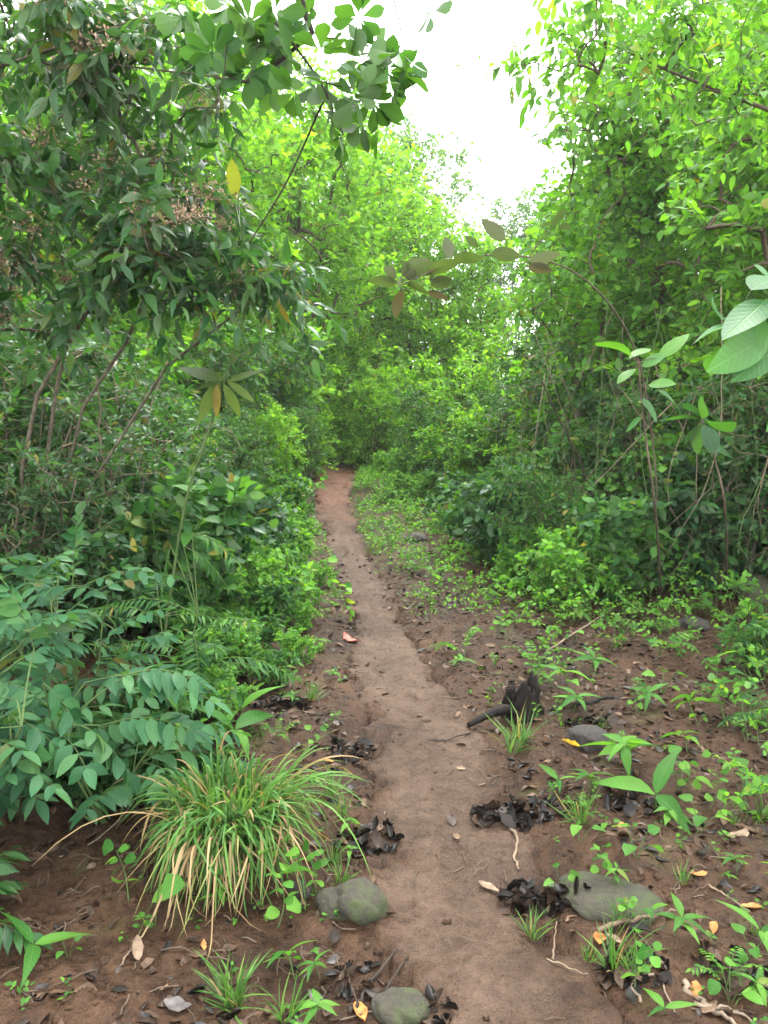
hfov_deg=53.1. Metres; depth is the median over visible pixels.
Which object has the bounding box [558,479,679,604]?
bank shrub
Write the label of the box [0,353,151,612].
thicket shrub
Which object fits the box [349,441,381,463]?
leafy herb
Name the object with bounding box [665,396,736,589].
glossy sapling
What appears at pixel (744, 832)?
dead leaf
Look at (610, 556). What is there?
leafy herb
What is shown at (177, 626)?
leafy herb
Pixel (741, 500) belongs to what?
bank shrub
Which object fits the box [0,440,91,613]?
thicket shrub
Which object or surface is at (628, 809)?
leaf heap
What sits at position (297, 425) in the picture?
hedge shrub
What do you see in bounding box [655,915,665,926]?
dead leaf
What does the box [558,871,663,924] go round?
stone
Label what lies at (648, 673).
seedling
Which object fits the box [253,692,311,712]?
leaf heap
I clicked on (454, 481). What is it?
bank shrub
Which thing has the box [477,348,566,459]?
hedge shrub
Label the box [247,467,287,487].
leafy herb
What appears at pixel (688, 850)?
dead leaf
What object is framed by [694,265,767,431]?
broad leaf shrub
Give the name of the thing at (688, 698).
seedling
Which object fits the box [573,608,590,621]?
seedling
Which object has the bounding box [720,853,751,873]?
seedling
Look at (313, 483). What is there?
leafy herb
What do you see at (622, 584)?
seedling
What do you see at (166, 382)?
hedge shrub
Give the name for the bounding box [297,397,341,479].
hedge shrub
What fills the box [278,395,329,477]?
hedge shrub
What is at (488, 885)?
dead leaf
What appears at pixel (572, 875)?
seedling
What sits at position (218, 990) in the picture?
grass sprout
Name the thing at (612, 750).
seedling
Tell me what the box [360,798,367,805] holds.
dead leaf
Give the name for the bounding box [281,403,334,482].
hedge shrub
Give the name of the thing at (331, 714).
seedling
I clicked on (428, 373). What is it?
end shrub
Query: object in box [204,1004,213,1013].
dead leaf
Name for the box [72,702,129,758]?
leafy herb
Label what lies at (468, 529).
leafy herb
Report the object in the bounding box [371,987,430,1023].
stone
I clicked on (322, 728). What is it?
seedling
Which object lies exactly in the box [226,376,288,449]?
hedge shrub
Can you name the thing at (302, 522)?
leafy herb
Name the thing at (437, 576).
seedling
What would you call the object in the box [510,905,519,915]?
dead leaf
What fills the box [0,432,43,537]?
thicket shrub
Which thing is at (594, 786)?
seedling
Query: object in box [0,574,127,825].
pinnate bush
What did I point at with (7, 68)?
leafy tree
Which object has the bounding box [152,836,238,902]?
seedling
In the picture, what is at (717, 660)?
seedling
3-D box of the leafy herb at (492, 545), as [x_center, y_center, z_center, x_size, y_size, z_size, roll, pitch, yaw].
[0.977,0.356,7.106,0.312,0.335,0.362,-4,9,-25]
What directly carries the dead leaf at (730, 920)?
on the ground at (548, 850)
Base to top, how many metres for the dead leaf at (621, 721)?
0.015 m
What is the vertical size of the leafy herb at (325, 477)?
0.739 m
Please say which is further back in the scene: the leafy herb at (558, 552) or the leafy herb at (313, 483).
the leafy herb at (313, 483)
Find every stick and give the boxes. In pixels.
[59,795,137,857]
[119,929,140,965]
[347,947,396,1013]
[381,956,408,991]
[429,731,478,740]
[508,827,519,870]
[546,576,645,651]
[546,958,587,974]
[551,922,556,960]
[573,694,643,706]
[596,908,675,932]
[621,837,651,845]
[631,973,675,1012]
[681,978,735,1023]
[694,1001,751,1021]
[708,884,749,911]
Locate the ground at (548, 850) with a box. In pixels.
[0,422,767,1023]
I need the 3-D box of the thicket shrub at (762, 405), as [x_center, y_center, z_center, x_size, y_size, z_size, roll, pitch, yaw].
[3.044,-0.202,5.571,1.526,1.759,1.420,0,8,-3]
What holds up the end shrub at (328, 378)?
on the ground at (548, 850)
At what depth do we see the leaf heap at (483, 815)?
2.78 m
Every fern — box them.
[0,845,51,954]
[86,533,302,707]
[718,674,767,726]
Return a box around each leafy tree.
[0,0,233,424]
[0,9,74,378]
[0,44,193,386]
[0,50,72,387]
[117,277,229,413]
[488,0,767,458]
[498,176,618,374]
[505,132,692,373]
[614,118,745,342]
[620,0,767,431]
[623,0,766,340]
[650,0,767,353]
[663,20,753,341]
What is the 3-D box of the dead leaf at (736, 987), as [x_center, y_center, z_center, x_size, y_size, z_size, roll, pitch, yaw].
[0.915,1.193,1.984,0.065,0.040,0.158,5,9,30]
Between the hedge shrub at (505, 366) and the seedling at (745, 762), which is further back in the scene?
the hedge shrub at (505, 366)
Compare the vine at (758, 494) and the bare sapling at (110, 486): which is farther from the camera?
the vine at (758, 494)
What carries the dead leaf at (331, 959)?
on the ground at (548, 850)
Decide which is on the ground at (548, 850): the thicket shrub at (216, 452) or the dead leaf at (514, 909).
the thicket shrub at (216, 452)
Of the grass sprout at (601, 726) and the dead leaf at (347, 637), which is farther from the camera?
the dead leaf at (347, 637)
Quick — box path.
[306,463,624,1023]
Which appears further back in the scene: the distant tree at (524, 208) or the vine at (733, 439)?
the distant tree at (524, 208)
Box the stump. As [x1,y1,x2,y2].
[466,670,544,727]
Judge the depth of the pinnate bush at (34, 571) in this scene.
3.61 m
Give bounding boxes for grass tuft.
[31,730,372,958]
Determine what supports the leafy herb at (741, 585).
on the ground at (548, 850)
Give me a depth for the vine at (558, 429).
7.17 m
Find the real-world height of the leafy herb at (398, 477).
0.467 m
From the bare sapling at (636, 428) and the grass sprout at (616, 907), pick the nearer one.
the grass sprout at (616, 907)
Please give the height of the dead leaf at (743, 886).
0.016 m
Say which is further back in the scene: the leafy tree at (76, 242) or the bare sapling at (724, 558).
the leafy tree at (76, 242)
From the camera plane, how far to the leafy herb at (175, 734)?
3.08 m
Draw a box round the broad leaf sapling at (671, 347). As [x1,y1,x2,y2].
[595,333,689,598]
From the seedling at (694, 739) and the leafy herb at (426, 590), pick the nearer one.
the seedling at (694, 739)
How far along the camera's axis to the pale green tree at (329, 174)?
17.29 m
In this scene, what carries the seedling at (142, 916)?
on the ground at (548, 850)
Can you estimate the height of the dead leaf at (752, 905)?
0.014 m
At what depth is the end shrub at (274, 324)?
16.52 m
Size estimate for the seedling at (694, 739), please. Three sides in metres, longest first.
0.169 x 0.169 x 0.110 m
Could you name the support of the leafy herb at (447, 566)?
on the ground at (548, 850)
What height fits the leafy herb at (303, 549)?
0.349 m
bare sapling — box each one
[33,315,38,451]
[96,375,111,628]
[107,428,114,628]
[142,354,170,428]
[497,414,500,468]
[542,382,593,498]
[579,384,633,492]
[634,380,638,480]
[720,504,753,591]
[746,494,767,596]
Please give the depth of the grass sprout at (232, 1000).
1.94 m
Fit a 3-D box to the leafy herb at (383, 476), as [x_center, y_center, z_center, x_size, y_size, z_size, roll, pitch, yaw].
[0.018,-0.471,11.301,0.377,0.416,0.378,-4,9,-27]
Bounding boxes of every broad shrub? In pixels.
[0,550,56,663]
[6,498,94,610]
[54,530,174,658]
[78,459,265,629]
[83,453,181,625]
[139,462,278,615]
[144,461,221,533]
[211,462,305,548]
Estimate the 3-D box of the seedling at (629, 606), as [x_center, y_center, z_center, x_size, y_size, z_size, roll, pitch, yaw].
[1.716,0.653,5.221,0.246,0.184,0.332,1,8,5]
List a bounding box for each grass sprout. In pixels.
[191,932,274,1006]
[195,962,255,1023]
[257,967,322,1023]
[299,680,327,700]
[312,635,326,652]
[312,766,353,797]
[319,781,360,818]
[325,836,351,862]
[328,852,359,883]
[330,582,346,596]
[486,697,550,743]
[492,722,541,754]
[509,903,557,940]
[544,788,599,824]
[574,791,594,805]
[577,909,671,973]
[580,925,608,962]
[596,715,608,727]
[599,890,638,923]
[610,922,658,979]
[672,857,698,884]
[727,811,741,825]
[733,961,766,1004]
[740,921,760,935]
[747,710,767,725]
[750,788,767,826]
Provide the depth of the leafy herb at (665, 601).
5.08 m
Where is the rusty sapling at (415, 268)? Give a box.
[367,207,663,591]
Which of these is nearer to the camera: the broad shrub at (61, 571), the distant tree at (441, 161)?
the broad shrub at (61, 571)
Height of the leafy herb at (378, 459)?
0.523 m
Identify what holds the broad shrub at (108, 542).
on the ground at (548, 850)
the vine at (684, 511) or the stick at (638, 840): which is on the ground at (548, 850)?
the stick at (638, 840)
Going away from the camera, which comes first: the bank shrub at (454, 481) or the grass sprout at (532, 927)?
the grass sprout at (532, 927)
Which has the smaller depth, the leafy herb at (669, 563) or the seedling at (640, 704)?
the seedling at (640, 704)
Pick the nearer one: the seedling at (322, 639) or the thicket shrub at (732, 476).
the seedling at (322, 639)
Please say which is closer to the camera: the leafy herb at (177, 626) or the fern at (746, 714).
the fern at (746, 714)
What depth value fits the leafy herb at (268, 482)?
8.75 m
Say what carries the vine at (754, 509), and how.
hanging from the leafy tree at (753, 199)
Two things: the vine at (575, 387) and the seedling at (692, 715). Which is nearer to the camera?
the seedling at (692, 715)
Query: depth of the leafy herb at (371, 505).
9.12 m
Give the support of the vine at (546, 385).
hanging from the bank shrub at (541, 495)
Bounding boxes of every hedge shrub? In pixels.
[1,413,115,473]
[4,277,222,431]
[21,358,172,460]
[49,316,227,445]
[95,417,206,492]
[126,397,228,482]
[149,302,290,450]
[166,383,226,467]
[170,413,216,482]
[175,335,278,449]
[184,413,251,483]
[185,387,223,448]
[193,398,281,481]
[202,328,319,453]
[211,398,277,484]
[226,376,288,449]
[237,401,309,469]
[244,389,307,486]
[246,333,335,470]
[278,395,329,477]
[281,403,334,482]
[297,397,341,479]
[386,377,450,474]
[403,421,461,485]
[407,409,453,476]
[414,397,487,488]
[430,332,513,434]
[436,389,506,490]
[436,411,513,485]
[439,364,499,412]
[446,377,507,443]
[468,379,515,440]
[476,423,517,473]
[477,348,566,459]
[478,336,582,440]
[483,335,610,446]
[483,410,547,490]
[518,374,667,537]
[525,427,577,485]
[532,388,672,540]
[564,348,684,400]
[580,368,726,534]
[592,409,733,583]
[623,268,767,466]
[650,382,767,584]
[675,329,737,421]
[712,373,767,556]
[727,436,767,593]
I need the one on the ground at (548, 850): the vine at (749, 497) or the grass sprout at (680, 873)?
the grass sprout at (680, 873)
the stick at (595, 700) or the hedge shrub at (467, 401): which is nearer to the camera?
the stick at (595, 700)
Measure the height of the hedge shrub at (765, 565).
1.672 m
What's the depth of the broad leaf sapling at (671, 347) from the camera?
3.69 m
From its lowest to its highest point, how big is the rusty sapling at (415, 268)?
2.521 m
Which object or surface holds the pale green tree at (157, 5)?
on the ground at (548, 850)
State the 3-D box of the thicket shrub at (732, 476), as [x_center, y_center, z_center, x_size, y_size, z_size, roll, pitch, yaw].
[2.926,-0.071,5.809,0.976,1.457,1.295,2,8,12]
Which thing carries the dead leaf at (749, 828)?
on the ground at (548, 850)
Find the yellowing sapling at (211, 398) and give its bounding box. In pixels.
[159,159,263,665]
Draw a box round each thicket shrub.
[0,276,168,525]
[0,318,25,472]
[0,326,82,437]
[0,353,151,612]
[0,367,121,580]
[0,400,30,440]
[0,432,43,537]
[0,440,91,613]
[0,446,152,613]
[10,331,202,586]
[15,414,218,588]
[17,356,189,494]
[49,337,186,417]
[86,396,248,491]
[473,371,594,470]
[481,374,601,463]
[491,332,626,471]
[507,410,605,489]
[529,378,637,516]
[575,367,715,493]
[583,358,740,526]
[659,373,767,570]
[662,399,760,524]
[683,385,767,556]
[706,417,767,573]
[707,382,767,503]
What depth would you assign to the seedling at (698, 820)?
2.62 m
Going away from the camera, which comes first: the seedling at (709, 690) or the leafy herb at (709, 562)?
the seedling at (709, 690)
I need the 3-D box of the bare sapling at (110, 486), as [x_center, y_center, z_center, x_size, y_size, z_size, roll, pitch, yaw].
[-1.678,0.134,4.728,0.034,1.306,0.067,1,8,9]
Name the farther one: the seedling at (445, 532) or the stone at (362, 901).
the seedling at (445, 532)
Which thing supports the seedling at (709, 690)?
on the ground at (548, 850)
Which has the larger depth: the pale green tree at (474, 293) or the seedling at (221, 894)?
the pale green tree at (474, 293)
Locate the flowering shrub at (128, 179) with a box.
[0,0,346,615]
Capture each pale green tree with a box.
[47,0,273,388]
[124,1,350,412]
[195,61,361,382]
[224,46,434,424]
[298,125,466,370]
[344,183,480,394]
[416,223,531,406]
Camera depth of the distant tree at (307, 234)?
26.73 m
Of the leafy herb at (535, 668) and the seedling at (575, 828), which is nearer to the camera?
the seedling at (575, 828)
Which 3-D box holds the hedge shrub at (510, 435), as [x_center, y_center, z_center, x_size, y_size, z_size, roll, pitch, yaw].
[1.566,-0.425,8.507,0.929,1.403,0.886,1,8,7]
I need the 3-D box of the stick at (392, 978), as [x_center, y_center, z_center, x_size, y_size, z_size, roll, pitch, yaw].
[0.033,1.248,2.074,0.011,0.026,0.137,5,9,32]
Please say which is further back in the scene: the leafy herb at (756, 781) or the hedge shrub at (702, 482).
the hedge shrub at (702, 482)
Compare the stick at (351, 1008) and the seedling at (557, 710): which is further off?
the seedling at (557, 710)
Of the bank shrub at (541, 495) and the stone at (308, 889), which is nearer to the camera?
the stone at (308, 889)
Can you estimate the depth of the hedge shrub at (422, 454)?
11.02 m
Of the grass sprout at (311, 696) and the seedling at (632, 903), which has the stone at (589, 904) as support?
the seedling at (632, 903)
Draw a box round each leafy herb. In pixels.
[0,685,59,764]
[0,710,84,797]
[32,668,104,731]
[59,721,148,817]
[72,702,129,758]
[80,672,203,752]
[87,739,166,816]
[116,708,188,766]
[135,711,213,774]
[149,585,230,659]
[156,695,207,719]
[163,627,240,718]
[175,744,237,779]
[186,663,256,724]
[192,622,234,665]
[197,596,232,629]
[202,535,286,596]
[204,550,298,620]
[204,619,271,676]
[216,579,299,621]
[218,564,255,602]
[218,607,294,652]
[242,640,303,687]
[246,520,288,562]
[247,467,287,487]
[248,569,301,625]
[255,505,298,540]
[261,468,316,521]
[262,476,284,495]
[271,463,327,517]
[272,547,354,620]
[273,469,315,502]
[274,544,298,578]
[274,627,322,664]
[275,533,302,566]
[276,492,312,521]
[277,458,297,470]
[278,501,315,546]
[281,539,313,569]
[284,598,322,629]
[285,570,325,611]
[287,513,314,537]
[292,517,315,547]
[302,559,340,588]
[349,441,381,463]
[355,469,380,487]
[362,498,385,518]
[369,448,395,473]
[372,467,398,488]
[372,479,396,503]
[378,445,416,475]
[382,484,409,510]
[382,519,406,546]
[383,470,412,497]
[388,492,420,519]
[398,544,425,571]
[407,470,438,504]
[408,581,439,609]
[418,511,451,535]
[426,539,460,565]
[428,558,465,590]
[431,462,479,494]
[446,536,480,568]
[452,570,485,595]
[457,521,493,546]
[462,467,510,498]
[467,560,506,592]
[469,572,499,605]
[473,537,498,563]
[487,543,537,590]
[494,536,507,572]
[494,583,545,624]
[497,518,568,591]
[499,518,616,608]
[518,614,559,648]
[524,642,572,686]
[526,574,591,633]
[540,534,638,602]
[575,586,618,627]
[590,604,636,651]
[603,581,649,615]
[625,548,650,587]
[636,550,712,598]
[643,591,698,629]
[656,611,702,656]
[663,561,734,615]
[701,748,767,826]
[703,549,757,590]
[708,667,767,755]
[711,598,767,649]
[712,614,767,677]
[713,570,767,624]
[719,644,767,701]
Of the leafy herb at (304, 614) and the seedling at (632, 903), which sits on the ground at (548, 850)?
the leafy herb at (304, 614)
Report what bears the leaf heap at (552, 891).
on the ground at (548, 850)
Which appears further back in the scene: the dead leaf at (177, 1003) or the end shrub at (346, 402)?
the end shrub at (346, 402)
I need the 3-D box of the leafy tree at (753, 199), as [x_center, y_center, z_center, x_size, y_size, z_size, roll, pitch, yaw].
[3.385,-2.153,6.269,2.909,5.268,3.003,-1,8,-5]
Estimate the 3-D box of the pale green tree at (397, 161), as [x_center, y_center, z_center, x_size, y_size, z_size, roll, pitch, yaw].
[0.040,-6.003,19.954,5.054,8.107,5.002,-2,8,-15]
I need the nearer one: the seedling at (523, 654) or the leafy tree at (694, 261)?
the seedling at (523, 654)
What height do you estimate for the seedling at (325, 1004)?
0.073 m
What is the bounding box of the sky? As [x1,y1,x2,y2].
[1,0,743,375]
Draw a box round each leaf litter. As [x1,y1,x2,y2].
[2,547,767,1023]
[333,566,575,945]
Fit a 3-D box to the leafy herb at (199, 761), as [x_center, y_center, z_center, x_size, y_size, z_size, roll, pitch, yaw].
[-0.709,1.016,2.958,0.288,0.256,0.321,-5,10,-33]
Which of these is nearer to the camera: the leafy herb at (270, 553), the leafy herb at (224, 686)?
the leafy herb at (224, 686)
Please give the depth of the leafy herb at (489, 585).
6.21 m
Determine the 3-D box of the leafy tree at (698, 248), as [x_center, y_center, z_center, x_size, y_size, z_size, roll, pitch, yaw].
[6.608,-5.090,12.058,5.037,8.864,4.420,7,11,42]
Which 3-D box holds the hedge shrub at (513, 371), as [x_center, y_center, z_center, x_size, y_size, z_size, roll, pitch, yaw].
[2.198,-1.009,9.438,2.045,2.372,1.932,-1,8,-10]
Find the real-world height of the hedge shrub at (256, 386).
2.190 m
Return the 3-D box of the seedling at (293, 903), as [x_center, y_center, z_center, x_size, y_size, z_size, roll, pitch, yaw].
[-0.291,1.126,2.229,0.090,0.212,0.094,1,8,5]
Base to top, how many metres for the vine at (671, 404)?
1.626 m
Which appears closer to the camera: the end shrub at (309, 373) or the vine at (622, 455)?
the vine at (622, 455)
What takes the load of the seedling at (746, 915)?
on the ground at (548, 850)
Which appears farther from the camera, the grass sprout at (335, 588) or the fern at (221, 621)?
the grass sprout at (335, 588)
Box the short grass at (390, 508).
[350,465,439,568]
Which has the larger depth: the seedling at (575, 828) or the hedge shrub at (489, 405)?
the hedge shrub at (489, 405)
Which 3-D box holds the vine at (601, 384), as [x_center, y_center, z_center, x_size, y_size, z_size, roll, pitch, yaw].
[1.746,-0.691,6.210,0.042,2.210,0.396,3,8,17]
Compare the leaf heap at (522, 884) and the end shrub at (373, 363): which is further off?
the end shrub at (373, 363)
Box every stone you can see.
[288,879,311,897]
[315,877,388,925]
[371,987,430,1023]
[402,533,426,542]
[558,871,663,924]
[566,724,611,752]
[669,616,711,630]
[736,574,767,603]
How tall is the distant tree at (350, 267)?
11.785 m
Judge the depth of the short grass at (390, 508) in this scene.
9.07 m
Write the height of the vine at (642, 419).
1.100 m
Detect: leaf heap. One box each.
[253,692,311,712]
[320,960,387,1002]
[322,736,375,763]
[331,815,404,858]
[419,983,457,1023]
[469,793,543,831]
[496,878,545,913]
[515,794,578,824]
[535,876,590,916]
[564,713,617,728]
[594,943,671,1001]
[600,786,659,816]
[690,940,767,1001]
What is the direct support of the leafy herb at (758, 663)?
on the ground at (548, 850)
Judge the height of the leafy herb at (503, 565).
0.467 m
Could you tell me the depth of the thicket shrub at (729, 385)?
5.74 m
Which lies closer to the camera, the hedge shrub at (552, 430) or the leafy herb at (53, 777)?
the leafy herb at (53, 777)
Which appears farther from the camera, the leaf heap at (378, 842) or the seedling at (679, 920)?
the leaf heap at (378, 842)
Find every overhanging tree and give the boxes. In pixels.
[155,0,452,243]
[454,0,767,193]
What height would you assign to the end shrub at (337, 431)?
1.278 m
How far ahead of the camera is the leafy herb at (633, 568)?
6.02 m
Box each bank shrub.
[422,470,477,523]
[430,466,510,545]
[443,462,555,563]
[483,442,594,587]
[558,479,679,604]
[626,443,767,589]
[707,448,767,580]
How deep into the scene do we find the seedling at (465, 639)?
4.46 m
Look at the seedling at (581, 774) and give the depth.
2.91 m
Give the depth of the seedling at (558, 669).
3.85 m
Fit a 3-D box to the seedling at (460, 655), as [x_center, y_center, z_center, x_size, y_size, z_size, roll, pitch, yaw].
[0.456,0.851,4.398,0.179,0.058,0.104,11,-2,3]
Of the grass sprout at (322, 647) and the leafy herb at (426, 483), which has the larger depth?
the leafy herb at (426, 483)
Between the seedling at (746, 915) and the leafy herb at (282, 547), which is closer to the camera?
the seedling at (746, 915)
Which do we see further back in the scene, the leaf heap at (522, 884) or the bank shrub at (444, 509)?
the bank shrub at (444, 509)
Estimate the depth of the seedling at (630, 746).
3.18 m
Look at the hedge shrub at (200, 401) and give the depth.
9.33 m
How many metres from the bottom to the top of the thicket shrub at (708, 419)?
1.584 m
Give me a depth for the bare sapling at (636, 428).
6.49 m
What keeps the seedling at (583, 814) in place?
on the ground at (548, 850)
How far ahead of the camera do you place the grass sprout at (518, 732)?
3.43 m
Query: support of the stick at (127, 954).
on the ground at (548, 850)
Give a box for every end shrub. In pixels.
[249,292,313,349]
[273,332,336,408]
[289,346,344,448]
[299,357,368,427]
[311,402,356,464]
[321,316,378,400]
[327,335,373,380]
[332,379,394,459]
[332,388,376,458]
[338,364,411,469]
[347,341,416,450]
[363,367,441,461]
[385,352,465,448]
[421,297,515,394]
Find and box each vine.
[519,335,526,451]
[520,343,551,502]
[524,304,574,501]
[525,402,672,544]
[533,374,554,524]
[543,297,589,496]
[544,326,583,462]
[547,317,623,520]
[548,393,568,512]
[562,308,614,491]
[595,289,608,488]
[601,359,637,487]
[622,390,683,478]
[631,460,741,576]
[640,306,661,543]
[652,300,680,530]
[655,365,690,451]
[656,287,721,571]
[666,424,698,582]
[667,387,711,562]
[694,289,715,557]
[710,379,757,591]
[730,461,766,540]
[732,298,748,520]
[738,478,766,570]
[746,463,767,564]
[757,459,767,536]
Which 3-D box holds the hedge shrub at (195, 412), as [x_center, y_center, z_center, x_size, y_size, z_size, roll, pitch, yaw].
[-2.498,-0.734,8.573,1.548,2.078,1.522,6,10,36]
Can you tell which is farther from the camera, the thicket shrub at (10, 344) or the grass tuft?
the thicket shrub at (10, 344)
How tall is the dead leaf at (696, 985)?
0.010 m
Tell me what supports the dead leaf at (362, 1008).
on the ground at (548, 850)
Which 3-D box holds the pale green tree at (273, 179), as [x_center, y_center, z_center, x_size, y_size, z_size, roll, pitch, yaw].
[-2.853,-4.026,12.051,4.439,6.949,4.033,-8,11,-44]
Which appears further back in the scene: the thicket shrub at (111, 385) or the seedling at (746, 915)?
the thicket shrub at (111, 385)
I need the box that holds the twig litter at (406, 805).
[0,567,767,1022]
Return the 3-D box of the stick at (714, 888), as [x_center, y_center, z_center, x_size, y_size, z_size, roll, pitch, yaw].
[1.018,1.140,2.269,0.017,0.025,0.143,-5,9,-30]
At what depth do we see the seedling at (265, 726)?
3.37 m
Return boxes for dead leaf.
[132,935,143,959]
[164,996,191,1011]
[188,949,206,956]
[201,939,206,949]
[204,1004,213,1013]
[308,989,324,1009]
[327,799,338,804]
[327,954,339,963]
[328,926,339,942]
[343,632,356,640]
[353,1001,366,1020]
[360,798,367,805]
[447,813,455,825]
[453,833,459,839]
[478,880,498,890]
[486,643,494,646]
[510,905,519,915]
[562,739,579,745]
[593,830,617,840]
[593,932,605,943]
[605,824,613,829]
[607,933,620,942]
[618,719,628,723]
[629,922,652,931]
[638,867,643,874]
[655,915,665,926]
[681,920,699,931]
[684,845,691,855]
[690,980,701,996]
[691,870,706,875]
[692,1000,716,1012]
[707,945,721,961]
[709,921,717,933]
[724,917,738,923]
[724,951,751,996]
[729,828,748,837]
[740,824,755,832]
[741,884,750,888]
[741,903,760,907]
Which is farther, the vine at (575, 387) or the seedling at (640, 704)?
the vine at (575, 387)
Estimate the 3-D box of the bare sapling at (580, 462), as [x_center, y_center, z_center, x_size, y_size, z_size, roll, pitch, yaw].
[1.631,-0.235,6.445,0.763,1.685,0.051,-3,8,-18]
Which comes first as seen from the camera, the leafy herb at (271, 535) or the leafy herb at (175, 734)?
the leafy herb at (175, 734)
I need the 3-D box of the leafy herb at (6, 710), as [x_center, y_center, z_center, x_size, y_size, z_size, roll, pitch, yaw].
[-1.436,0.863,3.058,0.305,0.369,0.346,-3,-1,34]
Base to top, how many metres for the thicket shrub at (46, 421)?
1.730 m
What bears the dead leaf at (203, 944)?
on the ground at (548, 850)
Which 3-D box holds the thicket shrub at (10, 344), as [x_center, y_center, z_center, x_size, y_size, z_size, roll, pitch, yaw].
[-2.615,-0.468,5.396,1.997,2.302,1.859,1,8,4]
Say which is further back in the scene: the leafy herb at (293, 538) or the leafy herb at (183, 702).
the leafy herb at (293, 538)
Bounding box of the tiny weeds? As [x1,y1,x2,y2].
[0,581,767,1023]
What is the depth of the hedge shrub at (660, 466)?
6.18 m
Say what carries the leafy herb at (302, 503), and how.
on the ground at (548, 850)
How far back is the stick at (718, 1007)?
1.92 m
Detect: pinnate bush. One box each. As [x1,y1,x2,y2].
[0,501,188,780]
[0,547,93,687]
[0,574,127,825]
[0,664,254,829]
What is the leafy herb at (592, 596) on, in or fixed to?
on the ground at (548, 850)
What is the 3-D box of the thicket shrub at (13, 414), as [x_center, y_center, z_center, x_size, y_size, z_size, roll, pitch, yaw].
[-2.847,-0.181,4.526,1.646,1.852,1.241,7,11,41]
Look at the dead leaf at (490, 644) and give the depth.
4.62 m
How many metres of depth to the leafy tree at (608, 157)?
7.63 m
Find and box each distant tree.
[210,128,352,344]
[303,167,415,341]
[315,103,487,367]
[447,179,569,379]
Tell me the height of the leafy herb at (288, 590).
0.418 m
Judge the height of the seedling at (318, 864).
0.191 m
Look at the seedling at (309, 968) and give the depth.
2.07 m
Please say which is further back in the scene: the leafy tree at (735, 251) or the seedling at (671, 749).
the leafy tree at (735, 251)
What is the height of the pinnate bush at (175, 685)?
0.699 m
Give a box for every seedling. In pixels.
[0,911,91,987]
[56,935,81,958]
[102,839,140,901]
[133,912,153,934]
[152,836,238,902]
[157,655,186,668]
[187,704,274,759]
[197,878,232,908]
[213,725,219,733]
[218,684,284,746]
[247,670,265,699]
[247,722,269,738]
[258,835,313,909]
[259,940,317,978]
[260,717,300,741]
[265,861,300,927]
[282,690,299,700]
[296,949,330,981]
[297,838,326,892]
[298,989,340,1023]
[300,773,323,788]
[304,725,326,743]
[309,593,329,607]
[312,637,330,645]
[324,668,341,678]
[329,711,340,721]
[335,817,360,833]
[339,845,358,857]
[405,560,418,573]
[412,557,441,570]
[424,566,440,598]
[430,625,481,656]
[437,527,460,536]
[439,565,451,574]
[451,656,465,665]
[452,653,476,663]
[485,685,495,698]
[489,616,511,637]
[489,652,498,665]
[502,640,574,663]
[531,702,542,721]
[539,764,580,792]
[540,665,591,698]
[543,862,579,885]
[547,604,571,613]
[547,781,557,803]
[551,705,564,725]
[553,687,600,712]
[560,810,598,823]
[562,792,601,812]
[563,609,582,622]
[565,630,583,638]
[566,814,605,842]
[568,769,610,795]
[571,646,617,673]
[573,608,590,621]
[578,740,660,749]
[585,643,601,669]
[590,776,597,792]
[590,843,611,874]
[592,747,690,834]
[598,733,650,775]
[599,815,620,828]
[605,862,629,883]
[609,730,630,750]
[611,823,663,858]
[613,572,629,604]
[615,592,655,616]
[616,896,637,923]
[618,900,667,925]
[620,620,698,658]
[621,940,661,986]
[627,687,645,708]
[629,683,668,710]
[632,677,645,691]
[641,666,686,692]
[643,988,699,1016]
[645,620,673,633]
[654,806,692,825]
[654,892,715,944]
[660,730,699,751]
[668,745,713,790]
[671,690,719,718]
[676,760,700,791]
[676,826,687,851]
[678,794,730,833]
[682,585,717,614]
[685,946,767,984]
[689,713,707,725]
[696,651,744,722]
[701,685,711,693]
[704,766,729,810]
[708,956,763,1004]
[709,609,745,627]
[714,899,767,950]
[719,871,736,881]
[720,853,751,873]
[729,646,749,679]
[731,757,767,796]
[731,923,767,963]
[732,717,745,733]
[732,965,767,1007]
[735,767,763,793]
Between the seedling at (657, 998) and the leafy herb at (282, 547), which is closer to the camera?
the seedling at (657, 998)
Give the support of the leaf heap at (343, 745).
on the ground at (548, 850)
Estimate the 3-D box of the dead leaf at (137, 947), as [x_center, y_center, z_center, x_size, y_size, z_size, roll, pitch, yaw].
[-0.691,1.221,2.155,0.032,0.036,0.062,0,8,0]
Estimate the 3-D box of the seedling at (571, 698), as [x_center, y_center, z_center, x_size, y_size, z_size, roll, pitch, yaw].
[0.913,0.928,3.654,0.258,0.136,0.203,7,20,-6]
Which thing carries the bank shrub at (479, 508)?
on the ground at (548, 850)
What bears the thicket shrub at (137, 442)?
on the ground at (548, 850)
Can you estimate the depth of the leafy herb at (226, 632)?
4.11 m
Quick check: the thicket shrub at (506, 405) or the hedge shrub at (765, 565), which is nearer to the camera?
the hedge shrub at (765, 565)
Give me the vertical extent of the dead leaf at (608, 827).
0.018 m
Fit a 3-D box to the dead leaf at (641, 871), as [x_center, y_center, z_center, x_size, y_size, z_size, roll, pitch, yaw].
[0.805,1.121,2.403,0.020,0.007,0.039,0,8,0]
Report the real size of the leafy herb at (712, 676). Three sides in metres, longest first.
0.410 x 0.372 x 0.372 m
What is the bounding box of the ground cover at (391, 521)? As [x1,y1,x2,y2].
[220,456,755,624]
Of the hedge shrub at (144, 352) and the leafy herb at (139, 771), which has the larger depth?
the hedge shrub at (144, 352)
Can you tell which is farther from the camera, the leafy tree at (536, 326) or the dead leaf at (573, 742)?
the leafy tree at (536, 326)
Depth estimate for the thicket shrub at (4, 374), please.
5.17 m
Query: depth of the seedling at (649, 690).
3.71 m

